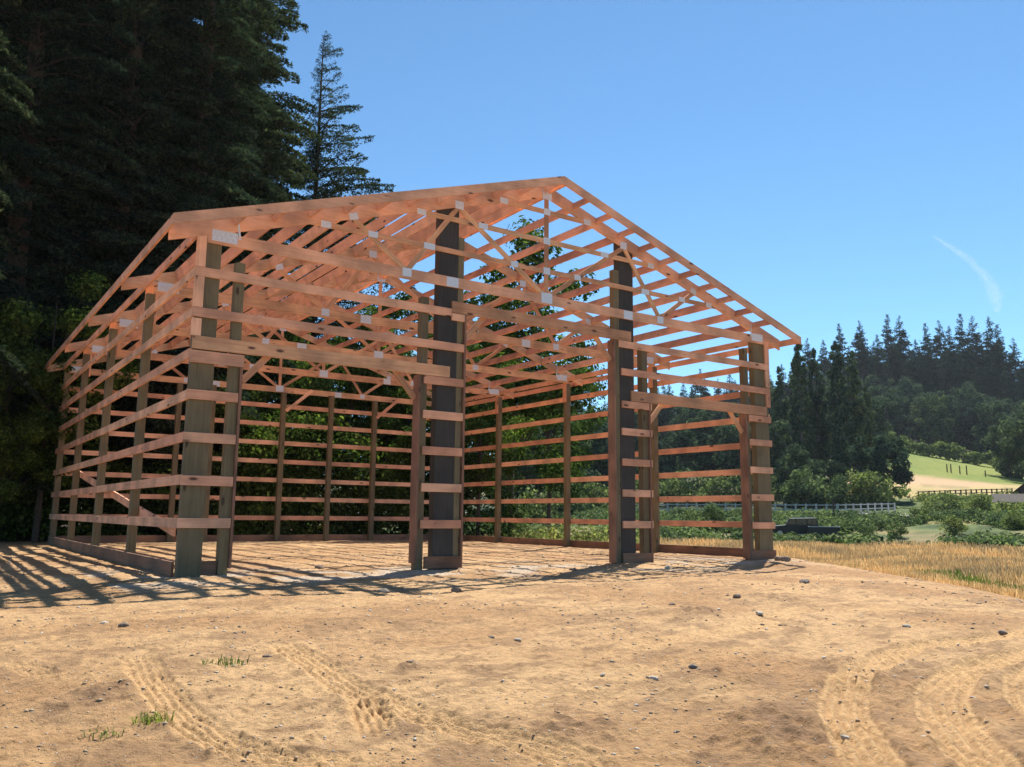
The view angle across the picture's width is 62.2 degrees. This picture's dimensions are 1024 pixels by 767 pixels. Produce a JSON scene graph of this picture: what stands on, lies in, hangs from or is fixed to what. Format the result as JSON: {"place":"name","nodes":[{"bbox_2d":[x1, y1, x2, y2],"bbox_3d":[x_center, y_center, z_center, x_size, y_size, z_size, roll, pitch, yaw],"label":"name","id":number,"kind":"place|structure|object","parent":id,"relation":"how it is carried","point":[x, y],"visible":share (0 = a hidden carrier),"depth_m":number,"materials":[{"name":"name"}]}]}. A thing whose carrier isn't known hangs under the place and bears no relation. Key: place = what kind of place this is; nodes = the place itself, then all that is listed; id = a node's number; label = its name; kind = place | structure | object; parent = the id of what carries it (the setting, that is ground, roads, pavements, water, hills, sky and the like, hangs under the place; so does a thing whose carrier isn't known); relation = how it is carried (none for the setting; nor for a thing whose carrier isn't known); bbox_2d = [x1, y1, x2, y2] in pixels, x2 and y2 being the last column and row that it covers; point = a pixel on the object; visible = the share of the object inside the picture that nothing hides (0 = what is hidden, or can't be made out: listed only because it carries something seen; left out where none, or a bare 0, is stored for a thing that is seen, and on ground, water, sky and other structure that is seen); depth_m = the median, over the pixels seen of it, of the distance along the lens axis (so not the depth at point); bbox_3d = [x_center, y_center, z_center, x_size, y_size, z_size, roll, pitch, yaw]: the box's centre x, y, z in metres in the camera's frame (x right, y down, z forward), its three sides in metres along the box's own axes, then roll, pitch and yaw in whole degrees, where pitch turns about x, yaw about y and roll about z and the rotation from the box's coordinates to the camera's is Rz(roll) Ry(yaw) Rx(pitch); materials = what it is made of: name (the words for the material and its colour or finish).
{"place":"outdoors","nodes":[
{"label":"outdoors","id":0,"kind":"place"},
{"bbox_2d":[0,414,1023,766],"bbox_3d":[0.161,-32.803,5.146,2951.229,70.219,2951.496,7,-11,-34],"label":"ground","id":1,"kind":"structure","parent":0,"point":[460,650],"depth_m":5.37,"materials":[{"name":"soil"}]},
{"bbox_2d":[0,0,42,426],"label":"fir tree","id":2,"kind":"object","parent":1,"relation":"on","point":[6,175],"visible":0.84,"depth_m":23.57,"materials":[{"name":"green plant"}]},
{"bbox_2d":[0,342,70,503],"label":"broadleaf tree","id":3,"kind":"object","parent":1,"relation":"on","point":[26,431],"visible":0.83,"depth_m":23.43,"materials":[{"name":"green plant"}]},
{"bbox_2d":[0,268,139,542],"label":"broadleaf tree","id":4,"kind":"object","parent":1,"relation":"on","point":[31,358],"visible":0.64,"depth_m":24.54,"materials":[{"name":"green plant"}]},
{"bbox_2d":[0,0,152,539],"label":"fir tree","id":5,"kind":"object","parent":1,"relation":"on","point":[33,19],"visible":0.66,"depth_m":27.81,"materials":[{"name":"green plant"}]},
{"bbox_2d":[2,0,172,532],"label":"fir tree","id":6,"kind":"object","parent":1,"relation":"on","point":[113,172],"visible":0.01,"depth_m":31.70,"materials":[{"name":"green plant"}]},
{"bbox_2d":[5,0,241,535],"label":"fir tree","id":7,"kind":"object","parent":1,"relation":"on","point":[132,114],"visible":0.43,"depth_m":30.16,"materials":[{"name":"green plant"}]},
{"bbox_2d":[130,709,179,724],"bbox_3d":[-1.584,1.481,3.761,0.203,0.043,0.219,-3,-9,19],"label":"grass tuft","id":8,"kind":"object","parent":1,"relation":"on","point":[157,720],"visible":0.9,"depth_m":3.72,"materials":[{"name":"green plant"}]},
{"bbox_2d":[48,9,279,532],"bbox_3d":[-15.559,-14.100,40.019,11.214,43.272,10.664,5,-10,-26],"label":"fir tree","id":9,"kind":"object","parent":1,"relation":"on","point":[257,86],"depth_m":39.22,"materials":[{"name":"green plant"}]},
{"bbox_2d":[76,0,302,534],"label":"fir tree","id":10,"kind":"object","parent":1,"relation":"on","point":[205,69],"visible":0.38,"depth_m":32.84,"materials":[{"name":"green plant"}]},
{"bbox_2d":[126,0,316,529],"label":"fir tree","id":11,"kind":"object","parent":1,"relation":"on","point":[271,167],"visible":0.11,"depth_m":37.99,"materials":[{"name":"green plant"}]},
{"bbox_2d":[164,326,289,529],"bbox_3d":[-10.696,1.811,31.244,4.968,8.289,4.908,1,-9,-1],"label":"broadleaf tree","id":12,"kind":"object","parent":1,"relation":"on","point":[220,410],"visible":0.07,"depth_m":30.78,"materials":[{"name":"green plant"}]},
{"bbox_2d":[0,404,531,540],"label":"undergrowth","id":13,"kind":"object","parent":1,"relation":"on","point":[13,528],"visible":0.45,"depth_m":29.94,"materials":[{"name":"green plant"}]},
{"bbox_2d":[222,330,343,533],"bbox_3d":[-9.388,1.838,33.989,4.827,9.157,5.378,4,-9,-20],"label":"broadleaf tree","id":14,"kind":"object","parent":1,"relation":"on","point":[312,383],"visible":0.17,"depth_m":33.33,"materials":[{"name":"green plant"}]},
{"bbox_2d":[241,0,329,421],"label":"fir tree","id":15,"kind":"object","parent":1,"relation":"on","point":[297,106],"visible":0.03,"depth_m":42.62,"materials":[{"name":"green plant"}]},
{"bbox_2d":[288,307,413,505],"bbox_3d":[-6.780,1.683,35.474,5.892,9.973,4.869,-1,-9,12],"label":"broadleaf tree","id":16,"kind":"object","parent":1,"relation":"on","point":[350,388],"visible":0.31,"depth_m":35.00,"materials":[{"name":"green plant"}]},
{"bbox_2d":[290,31,415,522],"bbox_3d":[-8.638,-5.813,46.103,8.724,28.649,9.130,7,-11,-34],"label":"fir tree","id":17,"kind":"object","parent":1,"relation":"on","point":[316,156],"visible":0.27,"depth_m":46.72,"materials":[{"name":"green plant"}]},
{"bbox_2d":[332,288,476,533],"bbox_3d":[-4.793,1.415,37.882,6.891,11.497,6.808,-5,-10,32],"label":"broadleaf tree","id":18,"kind":"object","parent":1,"relation":"on","point":[399,313],"visible":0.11,"depth_m":37.50,"materials":[{"name":"green plant"}]},
{"bbox_2d":[44,176,800,576],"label":"pole barn","id":19,"kind":"structure","parent":1,"relation":"on","point":[204,274],"depth_m":17.10,"materials":[{"name":"brown wood"}]},
{"bbox_2d":[382,333,490,493],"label":"broadleaf tree","id":20,"kind":"object","parent":1,"relation":"on","point":[407,441],"visible":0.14,"depth_m":32.36,"materials":[{"name":"green plant"}]},
{"bbox_2d":[371,290,525,495],"bbox_3d":[-3.107,1.681,41.492,7.167,13.597,7.985,-2,-9,13],"label":"broadleaf tree","id":21,"kind":"object","parent":1,"relation":"on","point":[474,301],"visible":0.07,"depth_m":40.32,"materials":[{"name":"green plant"}]},
{"bbox_2d":[427,343,538,535],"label":"broadleaf tree","id":22,"kind":"object","parent":1,"relation":"on","point":[507,453],"visible":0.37,"depth_m":33.58,"materials":[{"name":"green plant"}]},
{"bbox_2d":[430,215,604,536],"bbox_3d":[0.132,0.309,43.373,8.589,17.592,10.392,9,-12,-44],"label":"broadleaf tree","id":23,"kind":"object","parent":1,"relation":"on","point":[538,413],"visible":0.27,"depth_m":41.80,"materials":[{"name":"green plant"}]},
{"bbox_2d":[484,403,575,511],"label":"round tree","id":24,"kind":"object","parent":1,"relation":"on","point":[524,470],"visible":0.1,"depth_m":89.93,"materials":[{"name":"green plant"}]},
{"bbox_2d":[515,484,571,525],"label":"bush","id":25,"kind":"object","parent":1,"relation":"on","point":[538,510],"visible":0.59,"depth_m":78.37,"materials":[{"name":"green plant"}]},
{"bbox_2d":[494,344,607,532],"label":"broadleaf tree","id":26,"kind":"object","parent":1,"relation":"on","point":[579,429],"visible":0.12,"depth_m":59.56,"materials":[{"name":"green plant"}]},
{"bbox_2d":[529,421,600,510],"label":"round tree","id":27,"kind":"object","parent":1,"relation":"on","point":[588,472],"visible":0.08,"depth_m":99.42,"materials":[{"name":"green plant"}]},
{"bbox_2d":[501,517,638,542],"bbox_3d":[2.908,6.952,36.430,8.014,2.433,22.405,0,-9,2],"label":"weed cover","id":28,"kind":"object","parent":1,"relation":"on","point":[582,535],"visible":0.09,"depth_m":29.22,"materials":[{"name":"green plant"}]},
{"bbox_2d":[554,482,593,516],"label":"bush","id":29,"kind":"object","parent":1,"relation":"on","point":[580,506],"visible":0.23,"depth_m":88.09,"materials":[{"name":"green plant"}]},
{"bbox_2d":[543,422,608,495],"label":"round tree","id":30,"kind":"object","parent":1,"relation":"on","point":[601,466],"visible":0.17,"depth_m":110.43,"materials":[{"name":"green plant"}]},
{"bbox_2d":[578,481,608,510],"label":"bush","id":31,"kind":"object","parent":1,"relation":"on","point":[590,493],"visible":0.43,"depth_m":94.23,"materials":[{"name":"green plant"}]},
{"bbox_2d":[658,394,690,441],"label":"round tree","id":32,"kind":"object","parent":1,"relation":"on","point":[666,415],"visible":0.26,"depth_m":234.09,"materials":[{"name":"green plant"}]},
{"bbox_2d":[659,478,693,506],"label":"bush","id":33,"kind":"object","parent":1,"relation":"on","point":[669,487],"visible":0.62,"depth_m":125.85,"materials":[{"name":"green plant"}]},
{"bbox_2d":[658,429,709,495],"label":"round tree","id":34,"kind":"object","parent":1,"relation":"on","point":[668,463],"visible":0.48,"depth_m":144.35,"materials":[{"name":"green plant"}]},
{"bbox_2d":[670,467,712,503],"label":"bush","id":35,"kind":"object","parent":1,"relation":"on","point":[687,485],"visible":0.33,"depth_m":129.06,"materials":[{"name":"green plant"}]},
{"bbox_2d":[667,395,718,456],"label":"round tree","id":36,"kind":"object","parent":1,"relation":"on","point":[684,417],"visible":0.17,"depth_m":209.73,"materials":[{"name":"green plant"}]},
{"bbox_2d":[676,409,739,489],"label":"round tree","id":37,"kind":"object","parent":1,"relation":"on","point":[701,434],"visible":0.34,"depth_m":152.54,"materials":[{"name":"green plant"}]},
{"bbox_2d":[692,502,737,530],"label":"bush","id":38,"kind":"object","parent":1,"relation":"on","point":[713,513],"visible":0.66,"depth_m":70.81,"materials":[{"name":"green plant"}]},
{"bbox_2d":[697,476,733,505],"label":"bush","id":39,"kind":"object","parent":1,"relation":"on","point":[716,489],"visible":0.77,"depth_m":124.56,"materials":[{"name":"green plant"}]},
{"bbox_2d":[635,503,837,513],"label":"rail fence","id":40,"kind":"object","parent":1,"relation":"on","point":[725,504],"visible":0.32,"depth_m":84.77,"materials":[{"name":"white wood"}]},
{"bbox_2d":[711,424,771,489],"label":"round tree","id":41,"kind":"object","parent":1,"relation":"on","point":[725,461],"visible":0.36,"depth_m":141.52,"materials":[{"name":"green plant"}]},
{"bbox_2d":[463,505,1023,547],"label":"bramble cover","id":42,"kind":"object","parent":1,"relation":"on","point":[848,521],"visible":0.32,"depth_m":69.58,"materials":[{"name":"green plant"}]},
{"bbox_2d":[720,475,771,503],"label":"bush","id":43,"kind":"object","parent":1,"relation":"on","point":[737,492],"visible":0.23,"depth_m":125.41,"materials":[{"name":"green plant"}]},
{"bbox_2d":[475,534,1023,598],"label":"dry grass","id":44,"kind":"structure","parent":1,"relation":"on","point":[1004,562],"depth_m":28.63,"materials":[{"name":"beige plant"}]},
{"bbox_2d":[740,381,798,455],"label":"round tree","id":45,"kind":"object","parent":1,"relation":"on","point":[772,388],"visible":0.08,"depth_m":202.55,"materials":[{"name":"green plant"}]},
{"bbox_2d":[750,418,793,492],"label":"round tree","id":46,"kind":"object","parent":1,"relation":"on","point":[776,439],"visible":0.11,"depth_m":140.54,"materials":[{"name":"green plant"}]},
{"bbox_2d":[770,366,791,456],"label":"poplar tree","id":47,"kind":"object","parent":1,"relation":"on","point":[780,412],"visible":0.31,"depth_m":151.26,"materials":[{"name":"green plant"}]},
{"bbox_2d":[771,473,806,503],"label":"bush","id":48,"kind":"object","parent":1,"relation":"on","point":[777,493],"visible":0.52,"depth_m":122.49,"materials":[{"name":"green plant"}]},
{"bbox_2d":[773,517,818,536],"bbox_3d":[20.602,10.485,61.823,3.480,1.539,1.532,-2,-9,16],"label":"parked suv","id":49,"kind":"object","parent":1,"relation":"on","point":[798,525],"visible":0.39,"depth_m":61.11,"materials":[{"name":"paint"}]},
{"bbox_2d":[773,443,823,503],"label":"round tree","id":50,"kind":"object","parent":1,"relation":"on","point":[797,456],"visible":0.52,"depth_m":123.84,"materials":[{"name":"green plant"}]},
{"bbox_2d":[788,344,816,470],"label":"poplar tree","id":51,"kind":"object","parent":1,"relation":"on","point":[801,427],"visible":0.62,"depth_m":142.62,"materials":[{"name":"green plant"}]},
{"bbox_2d":[777,465,837,507],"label":"bush","id":52,"kind":"object","parent":1,"relation":"on","point":[809,497],"visible":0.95,"depth_m":118.18,"materials":[{"name":"green plant"}]},
{"bbox_2d":[806,348,830,477],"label":"poplar tree","id":53,"kind":"object","parent":1,"relation":"on","point":[816,419],"visible":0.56,"depth_m":147.27,"materials":[{"name":"green plant"}]},
{"bbox_2d":[798,526,839,536],"bbox_3d":[21.809,10.672,60.292,2.810,1.029,1.816,-2,-9,16],"label":"cargo trailer","id":54,"kind":"object","parent":1,"relation":"on","point":[826,530],"visible":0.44,"depth_m":59.62,"materials":[{"name":"paint"}]},
{"bbox_2d":[817,340,830,390],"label":"fir tree","id":55,"kind":"object","parent":1,"relation":"on","point":[825,361],"visible":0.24,"depth_m":348.90,"materials":[{"name":"green plant"}]},
{"bbox_2d":[806,458,847,499],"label":"round tree","id":56,"kind":"object","parent":1,"relation":"on","point":[833,469],"visible":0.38,"depth_m":123.52,"materials":[{"name":"green plant"}]},
{"bbox_2d":[810,473,854,507],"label":"bush","id":57,"kind":"object","parent":1,"relation":"on","point":[836,486],"visible":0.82,"depth_m":117.72,"materials":[{"name":"green plant"}]},
{"bbox_2d":[825,324,849,386],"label":"fir tree","id":58,"kind":"object","parent":1,"relation":"on","point":[839,338],"visible":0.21,"depth_m":333.52,"materials":[{"name":"green plant"}]},
{"bbox_2d":[824,341,854,486],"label":"poplar tree","id":59,"kind":"object","parent":1,"relation":"on","point":[842,407],"visible":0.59,"depth_m":140.39,"materials":[{"name":"green plant"}]},
{"bbox_2d":[834,469,872,506],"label":"bush","id":60,"kind":"object","parent":1,"relation":"on","point":[849,493],"visible":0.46,"depth_m":119.03,"materials":[{"name":"green plant"}]},
{"bbox_2d":[844,350,868,476],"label":"poplar tree","id":61,"kind":"object","parent":1,"relation":"on","point":[858,419],"visible":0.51,"depth_m":142.81,"materials":[{"name":"green plant"}]},
{"bbox_2d":[830,398,892,455],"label":"round tree","id":62,"kind":"object","parent":1,"relation":"on","point":[878,408],"visible":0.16,"depth_m":197.11,"materials":[{"name":"green plant"}]},
{"bbox_2d":[854,331,871,383],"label":"fir tree","id":63,"kind":"object","parent":1,"relation":"on","point":[861,359],"visible":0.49,"depth_m":319.04,"materials":[{"name":"green plant"}]},
{"bbox_2d":[837,503,895,514],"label":"rail fence","id":64,"kind":"object","parent":1,"relation":"on","point":[868,508],"visible":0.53,"depth_m":88.54,"materials":[{"name":"white wood"}]},
{"bbox_2d":[861,385,875,483],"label":"poplar tree","id":65,"kind":"object","parent":1,"relation":"on","point":[868,433],"visible":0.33,"depth_m":145.78,"materials":[{"name":"green plant"}]},
{"bbox_2d":[846,430,914,499],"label":"round tree","id":66,"kind":"object","parent":1,"relation":"on","point":[895,453],"visible":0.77,"depth_m":123.99,"materials":[{"name":"green plant"}]},
{"bbox_2d":[866,335,894,387],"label":"fir tree","id":67,"kind":"object","parent":1,"relation":"on","point":[878,367],"visible":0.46,"depth_m":308.13,"materials":[{"name":"green plant"}]},
{"bbox_2d":[850,469,912,507],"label":"bush","id":68,"kind":"object","parent":1,"relation":"on","point":[881,491],"visible":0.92,"depth_m":116.28,"materials":[{"name":"green plant"}]},
{"bbox_2d":[858,385,908,440],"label":"round tree","id":69,"kind":"object","parent":1,"relation":"on","point":[892,408],"visible":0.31,"depth_m":258.62,"materials":[{"name":"green plant"}]},
{"bbox_2d":[875,314,906,378],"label":"fir tree","id":70,"kind":"object","parent":1,"relation":"on","point":[887,340],"visible":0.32,"depth_m":330.76,"materials":[{"name":"green plant"}]},
{"bbox_2d":[884,338,905,385],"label":"fir tree","id":71,"kind":"object","parent":1,"relation":"on","point":[896,371],"visible":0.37,"depth_m":312.31,"materials":[{"name":"green plant"}]},
{"bbox_2d":[894,315,912,369],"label":"fir tree","id":72,"kind":"object","parent":1,"relation":"on","point":[903,343],"visible":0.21,"depth_m":338.12,"materials":[{"name":"green plant"}]},
{"bbox_2d":[886,377,926,439],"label":"round tree","id":73,"kind":"object","parent":1,"relation":"on","point":[905,388],"visible":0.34,"depth_m":273.45,"materials":[{"name":"green plant"}]},
{"bbox_2d":[901,348,924,393],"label":"fir tree","id":74,"kind":"object","parent":1,"relation":"on","point":[910,372],"visible":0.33,"depth_m":302.18,"materials":[{"name":"green plant"}]},
{"bbox_2d":[914,350,930,392],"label":"fir tree","id":75,"kind":"object","parent":1,"relation":"on","point":[923,381],"visible":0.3,"depth_m":302.77,"materials":[{"name":"green plant"}]},
{"bbox_2d":[914,323,940,377],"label":"fir tree","id":76,"kind":"object","parent":1,"relation":"on","point":[923,347],"visible":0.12,"depth_m":329.76,"materials":[{"name":"green plant"}]},
{"bbox_2d":[904,392,954,445],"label":"round tree","id":77,"kind":"object","parent":1,"relation":"on","point":[928,414],"visible":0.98,"depth_m":247.77,"materials":[{"name":"green plant"}]},
{"bbox_2d":[921,340,949,392],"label":"fir tree","id":78,"kind":"object","parent":1,"relation":"on","point":[934,381],"visible":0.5,"depth_m":305.21,"materials":[{"name":"green plant"}]},
{"bbox_2d":[931,320,951,371],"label":"fir tree","id":79,"kind":"object","parent":1,"relation":"on","point":[939,345],"visible":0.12,"depth_m":337.25,"materials":[{"name":"green plant"}]},
{"bbox_2d":[928,491,964,512],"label":"bush","id":80,"kind":"object","parent":1,"relation":"on","point":[951,504],"visible":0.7,"depth_m":91.36,"materials":[{"name":"green plant"}]},
{"bbox_2d":[937,343,959,395],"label":"fir tree","id":81,"kind":"object","parent":1,"relation":"on","point":[949,367],"visible":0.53,"depth_m":306.33,"materials":[{"name":"green plant"}]},
{"bbox_2d":[937,326,961,383],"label":"fir tree","id":82,"kind":"object","parent":1,"relation":"on","point":[953,353],"visible":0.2,"depth_m":320.86,"materials":[{"name":"green plant"}]},
{"bbox_2d":[936,514,969,534],"bbox_3d":[33.898,10.956,64.974,2.465,1.881,2.000,1,-9,-3],"label":"bush","id":83,"kind":"object","parent":1,"relation":"on","point":[957,528],"visible":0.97,"depth_m":64.61,"materials":[{"name":"green plant"}]},
{"bbox_2d":[888,431,1023,470],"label":"hedge","id":84,"kind":"object","parent":1,"relation":"on","point":[936,449],"visible":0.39,"depth_m":217.20,"materials":[{"name":"green plant"}]},
{"bbox_2d":[934,391,983,449],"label":"round tree","id":85,"kind":"object","parent":1,"relation":"on","point":[963,412],"visible":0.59,"depth_m":255.27,"materials":[{"name":"green plant"}]},
{"bbox_2d":[949,346,978,397],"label":"fir tree","id":86,"kind":"object","parent":1,"relation":"on","point":[965,377],"visible":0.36,"depth_m":303.94,"materials":[{"name":"green plant"}]},
{"bbox_2d":[954,313,977,372],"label":"fir tree","id":87,"kind":"object","parent":1,"relation":"on","point":[961,340],"visible":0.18,"depth_m":329.19,"materials":[{"name":"green plant"}]},
{"bbox_2d":[910,489,1023,514],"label":"shrub cover","id":88,"kind":"object","parent":1,"relation":"on","point":[922,496],"visible":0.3,"depth_m":111.71,"materials":[{"name":"green plant"}]},
{"bbox_2d":[951,381,997,439],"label":"round tree","id":89,"kind":"object","parent":1,"relation":"on","point":[969,388],"visible":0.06,"depth_m":275.44,"materials":[{"name":"green plant"}]},
{"bbox_2d":[956,315,997,397],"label":"fir tree","id":90,"kind":"object","parent":1,"relation":"on","point":[976,349],"visible":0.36,"depth_m":311.71,"materials":[{"name":"green plant"}]},
{"bbox_2d":[964,492,999,513],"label":"bush","id":91,"kind":"object","parent":1,"relation":"on","point":[981,500],"visible":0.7,"depth_m":93.30,"materials":[{"name":"green plant"}]},
{"bbox_2d":[977,315,1012,389],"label":"fir tree","id":92,"kind":"object","parent":1,"relation":"on","point":[994,350],"visible":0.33,"depth_m":318.05,"materials":[{"name":"green plant"}]},
{"bbox_2d":[970,402,1023,452],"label":"round tree","id":93,"kind":"object","parent":1,"relation":"on","point":[986,415],"visible":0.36,"depth_m":241.17,"materials":[{"name":"green plant"}]},
{"bbox_2d":[979,416,1023,478],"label":"round tree","id":94,"kind":"object","parent":1,"relation":"on","point":[1007,460],"visible":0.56,"depth_m":184.37,"materials":[{"name":"green plant"}]},
{"bbox_2d":[992,494,1023,505],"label":"shed","id":95,"kind":"structure","parent":1,"relation":"on","point":[1008,498],"depth_m":103.98,"materials":[{"name":"grey"}]},
{"bbox_2d":[996,402,1023,472],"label":"round tree","id":96,"kind":"object","parent":1,"relation":"on","point":[1016,428],"visible":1,"depth_m":175.02,"materials":[{"name":"green plant"}]},
{"bbox_2d":[1000,338,1023,399],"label":"fir tree","id":97,"kind":"object","parent":1,"relation":"on","point":[1012,364],"visible":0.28,"depth_m":310.18,"materials":[{"name":"green plant"}]},
{"bbox_2d":[1000,508,1023,529],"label":"bush","id":98,"kind":"object","parent":1,"relation":"on","point":[1013,520],"visible":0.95,"depth_m":67.92,"materials":[{"name":"green plant"}]},
{"bbox_2d":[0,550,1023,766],"bbox_3d":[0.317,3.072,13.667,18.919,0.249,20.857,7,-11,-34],"label":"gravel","id":99,"kind":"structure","parent":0,"point":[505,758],"depth_m":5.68,"materials":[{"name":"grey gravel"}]},
{"bbox_2d":[3,0,1023,472],"label":"sky","id":100,"kind":"structure","parent":0,"point":[828,163],"materials":[{"name":"blue"}]},
{"bbox_2d":[849,563,1023,588],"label":"grass","id":101,"kind":"structure","parent":0,"point":[963,577],"depth_m":16.96,"materials":[{"name":"plant"}]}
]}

